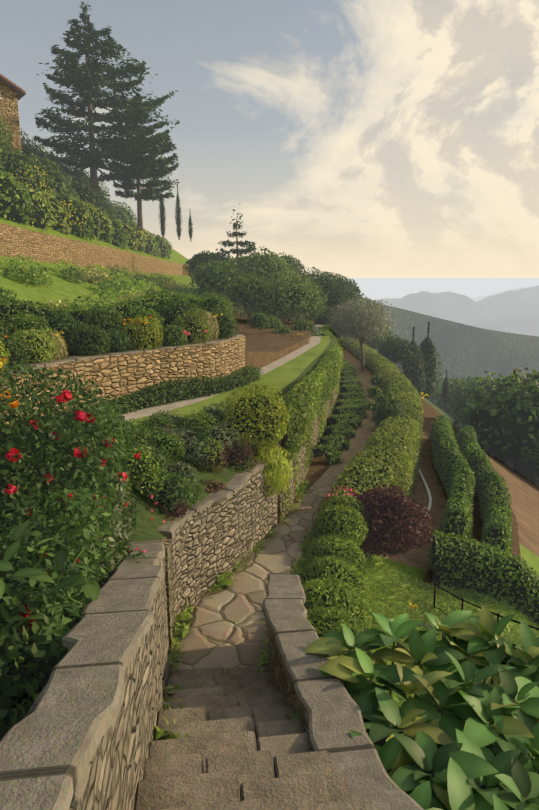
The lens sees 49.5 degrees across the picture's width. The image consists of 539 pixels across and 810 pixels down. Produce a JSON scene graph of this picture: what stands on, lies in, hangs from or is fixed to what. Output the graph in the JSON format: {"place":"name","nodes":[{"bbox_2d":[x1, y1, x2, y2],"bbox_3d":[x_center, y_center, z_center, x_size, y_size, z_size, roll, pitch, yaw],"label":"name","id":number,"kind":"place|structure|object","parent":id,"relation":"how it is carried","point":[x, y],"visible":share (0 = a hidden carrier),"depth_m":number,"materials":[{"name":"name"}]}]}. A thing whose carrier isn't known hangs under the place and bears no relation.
{"place":"outdoors","nodes":[
{"label":"outdoors","id":0,"kind":"place"},
{"bbox_2d":[0,519,99,667],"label":"leaves","id":1,"kind":"object","parent":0,"point":[91,591],"visible":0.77,"depth_m":3.26,"materials":[{"name":"green plant"}]},
{"bbox_2d":[0,218,538,730],"bbox_3d":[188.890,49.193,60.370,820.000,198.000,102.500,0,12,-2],"label":"hillside ground","id":2,"kind":"structure","parent":0,"point":[228,626],"depth_m":13.48,"materials":[{"name":"green plant"}]},
{"bbox_2d":[0,80,21,153],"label":"house walls","id":3,"kind":"structure","parent":2,"relation":"on","point":[9,112],"depth_m":38.82,"materials":[{"name":"beige stone"}]},
{"bbox_2d":[0,74,25,99],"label":"house roof","id":4,"kind":"structure","parent":3,"relation":"on","point":[21,92],"depth_m":38.48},
{"bbox_2d":[0,223,182,274],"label":"wall","id":5,"kind":"structure","parent":2,"relation":"on","point":[33,245],"depth_m":29.54,"materials":[{"name":"beige stone"}]},
{"bbox_2d":[23,548,169,809],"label":"stair wall","id":6,"kind":"structure","parent":2,"relation":"on","point":[112,775],"depth_m":2.85,"materials":[{"name":"beige stone"}]},
{"bbox_2d":[0,540,164,809],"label":"wall coping","id":7,"kind":"object","parent":6,"relation":"on","point":[49,745],"visible":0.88,"depth_m":2.22,"materials":[{"name":"grey stone"}]},
{"bbox_2d":[26,2,195,201],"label":"conifer foliage","id":8,"kind":"object","parent":2,"relation":"on","point":[134,111],"visible":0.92,"depth_m":42.46,"materials":[{"name":"green plant"}]},
{"bbox_2d":[0,313,222,630],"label":"flowers","id":9,"kind":"object","parent":2,"relation":"on","point":[66,396],"visible":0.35,"depth_m":4.93,"materials":[{"name":"red plant"}]},
{"bbox_2d":[0,336,244,425],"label":"terrace wall","id":10,"kind":"structure","parent":2,"relation":"on","point":[115,376],"depth_m":12.53,"materials":[{"name":"beige stone"}]},
{"bbox_2d":[0,334,242,374],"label":"wall coping","id":11,"kind":"object","parent":10,"relation":"on","point":[71,358],"visible":0.69,"depth_m":11.93,"materials":[{"name":"stone"}]},
{"bbox_2d":[0,114,257,318],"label":"hill foliage","id":12,"kind":"object","parent":2,"relation":"on","point":[110,277],"visible":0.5,"depth_m":30.97,"materials":[{"name":"green plant"}]},
{"bbox_2d":[0,295,280,614],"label":"bed shrubs","id":13,"kind":"object","parent":2,"relation":"on","point":[143,405],"visible":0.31,"depth_m":10.98,"materials":[{"name":"green plant"}]},
{"bbox_2d":[0,289,293,740],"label":"shrub foliage","id":14,"kind":"object","parent":2,"relation":"on","point":[64,518],"visible":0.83,"depth_m":5.61,"materials":[{"name":"green plant"}]},
{"bbox_2d":[164,539,173,645],"bbox_3d":[-1.508,2.479,7.287,0.570,1.593,0.321,0,12,-2],"label":"wall end","id":15,"kind":"object","parent":2,"relation":"on","point":[169,582],"visible":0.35,"depth_m":7.17,"materials":[{"name":"beige stone"}]},
{"bbox_2d":[171,466,276,625],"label":"retaining wall","id":16,"kind":"structure","parent":2,"relation":"on","point":[210,543],"depth_m":8.68,"materials":[{"name":"stone"}]},
{"bbox_2d":[158,452,278,538],"bbox_3d":[-0.799,1.238,8.998,0.716,0.096,3.888,6,14,24],"label":"wall coping","id":17,"kind":"object","parent":16,"relation":"on","point":[236,483],"visible":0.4,"depth_m":8.51,"materials":[{"name":"stone"}]},
{"bbox_2d":[0,134,447,401],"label":"shrubs","id":18,"kind":"object","parent":2,"relation":"on","point":[13,213],"visible":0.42,"depth_m":33.84,"materials":[{"name":"green plant"}]},
{"bbox_2d":[134,666,366,809],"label":"stair steps","id":19,"kind":"structure","parent":2,"relation":"on","point":[245,744],"depth_m":3.45,"materials":[{"name":"grey stone"}]},
{"bbox_2d":[53,11,538,485],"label":"tree trunks","id":20,"kind":"object","parent":2,"relation":"on","point":[94,182],"visible":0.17,"depth_m":44.18,"materials":[{"name":"brown plant"}]},
{"bbox_2d":[158,183,449,402],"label":"cypress trees","id":21,"kind":"object","parent":2,"relation":"on","point":[424,341],"visible":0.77,"depth_m":40.12,"materials":[{"name":"green plant"}]},
{"bbox_2d":[278,382,338,521],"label":"terrace wall","id":22,"kind":"structure","parent":2,"relation":"on","point":[301,465],"depth_m":12.92,"materials":[{"name":"stone"}]},
{"bbox_2d":[277,344,343,511],"bbox_3d":[1.491,-0.197,17.494,0.711,2.425,13.638,2,13,11],"label":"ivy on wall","id":23,"kind":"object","parent":22,"relation":"attached to","point":[319,395],"visible":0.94,"depth_m":13.93,"materials":[{"name":"green plant"}]},
{"bbox_2d":[313,359,367,464],"bbox_3d":[3.224,-0.612,24.264,1.768,0.746,19.744,2,13,8],"label":"hedge foliage","id":24,"kind":"object","parent":2,"relation":"on","point":[352,400],"visible":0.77,"depth_m":20.04,"materials":[{"name":"green plant"}]},
{"bbox_2d":[298,495,384,685],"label":"rounded shrubs","id":25,"kind":"object","parent":2,"relation":"on","point":[348,616],"visible":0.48,"depth_m":8.79,"materials":[{"name":"green plant"}]},
{"bbox_2d":[150,480,538,801],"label":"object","id":26,"kind":"object","parent":2,"relation":"on","point":[397,591],"visible":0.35,"depth_m":10.84,"materials":[{"name":"green plant"}]},
{"bbox_2d":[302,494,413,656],"bbox_3d":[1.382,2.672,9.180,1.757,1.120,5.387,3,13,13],"label":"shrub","id":27,"kind":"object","parent":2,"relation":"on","point":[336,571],"visible":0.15,"depth_m":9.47,"materials":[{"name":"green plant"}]},
{"bbox_2d":[324,294,394,343],"bbox_3d":[4.663,-4.481,30.561,3.563,2.592,3.759,0,12,-2],"label":"olive foliage","id":28,"kind":"object","parent":2,"relation":"on","point":[352,325],"visible":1,"depth_m":29.99,"materials":[{"name":"green plant"}]},
{"bbox_2d":[183,203,538,482],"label":"trees","id":29,"kind":"object","parent":2,"relation":"on","point":[517,430],"visible":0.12,"depth_m":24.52,"materials":[{"name":"green plant"}]},
{"bbox_2d":[317,483,434,556],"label":"path shrubs","id":30,"kind":"object","parent":2,"relation":"on","point":[370,542],"visible":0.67,"depth_m":10.60,"materials":[{"name":"purple plant"}]},
{"bbox_2d":[324,486,358,501],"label":"flowers","id":31,"kind":"object","parent":30,"relation":"on","point":[352,494],"visible":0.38,"depth_m":11.50,"materials":[{"name":"pink plant"}]},
{"bbox_2d":[281,340,505,551],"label":"hedges","id":32,"kind":"object","parent":2,"relation":"on","point":[317,452],"visible":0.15,"depth_m":15.24,"materials":[{"name":"green plant"}]},
{"bbox_2d":[294,605,538,809],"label":"leaf shrub","id":33,"kind":"object","parent":2,"relation":"on","point":[461,762],"depth_m":4.19,"materials":[{"name":"green plant"}]},
{"bbox_2d":[408,392,428,608],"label":"flowers","id":34,"kind":"object","parent":2,"relation":"on","point":[414,605],"visible":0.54,"depth_m":9.05,"materials":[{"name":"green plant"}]},
{"bbox_2d":[417,469,431,540],"bbox_3d":[4.586,2.328,17.588,0.486,0.310,8.743,3,13,13],"label":"garden hose","id":35,"kind":"object","parent":2,"relation":"on","point":[427,490],"visible":0.38,"depth_m":16.61,"materials":[{"name":"white"}]},
{"bbox_2d":[379,536,538,788],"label":"hedge","id":36,"kind":"object","parent":2,"relation":"on","point":[444,569],"visible":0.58,"depth_m":11.51,"materials":[{"name":"green plant"}]},
{"bbox_2d":[428,415,512,563],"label":"hedges","id":37,"kind":"object","parent":2,"relation":"on","point":[467,505],"visible":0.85,"depth_m":15.34,"materials":[{"name":"green plant"}]},
{"bbox_2d":[433,583,538,683],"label":"iron railing","id":38,"kind":"object","parent":2,"relation":"on","point":[498,615],"visible":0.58,"depth_m":9.00,"materials":[{"name":"black metal"}]},
{"bbox_2d":[0,0,538,277],"label":"sky","id":39,"kind":"structure","parent":0,"point":[350,138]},
{"bbox_2d":[270,633,308,732],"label":"stair wall","id":40,"kind":"structure","parent":0,"point":[279,675],"depth_m":5.14,"materials":[{"name":"stone"}]},
{"bbox_2d":[262,573,423,809],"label":"wall coping","id":41,"kind":"object","parent":40,"relation":"on","point":[330,707],"visible":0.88,"depth_m":4.13,"materials":[{"name":"grey stone"}]},
{"bbox_2d":[328,338,423,556],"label":"hedge wall","id":42,"kind":"structure","parent":0,"point":[406,468],"depth_m":16.08,"materials":[{"name":"green plant"}]},
{"bbox_2d":[342,301,538,382],"bbox_3d":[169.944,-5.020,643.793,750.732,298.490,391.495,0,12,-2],"label":"hill ridge","id":43,"kind":"structure","parent":0,"point":[464,350],"depth_m":709.94,"materials":[{"name":"grey"}]},
{"bbox_2d":[344,278,538,299],"bbox_3d":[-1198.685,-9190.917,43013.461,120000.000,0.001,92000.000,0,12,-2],"label":"sea","id":44,"kind":"structure","parent":0,"point":[376,288],"depth_m":17076.29,"materials":[{"name":"grey liquid"}]},
{"bbox_2d":[376,285,538,336],"bbox_3d":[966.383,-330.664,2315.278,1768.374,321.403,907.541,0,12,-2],"label":"mountains","id":45,"kind":"structure","parent":0,"point":[515,312],"depth_m":2384.09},
{"bbox_2d":[433,286,533,301],"bbox_3d":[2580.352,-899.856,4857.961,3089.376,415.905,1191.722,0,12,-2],"label":"hill ridge","id":46,"kind":"object","parent":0,"point":[476,299],"visible":0.1,"depth_m":5215.80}
]}

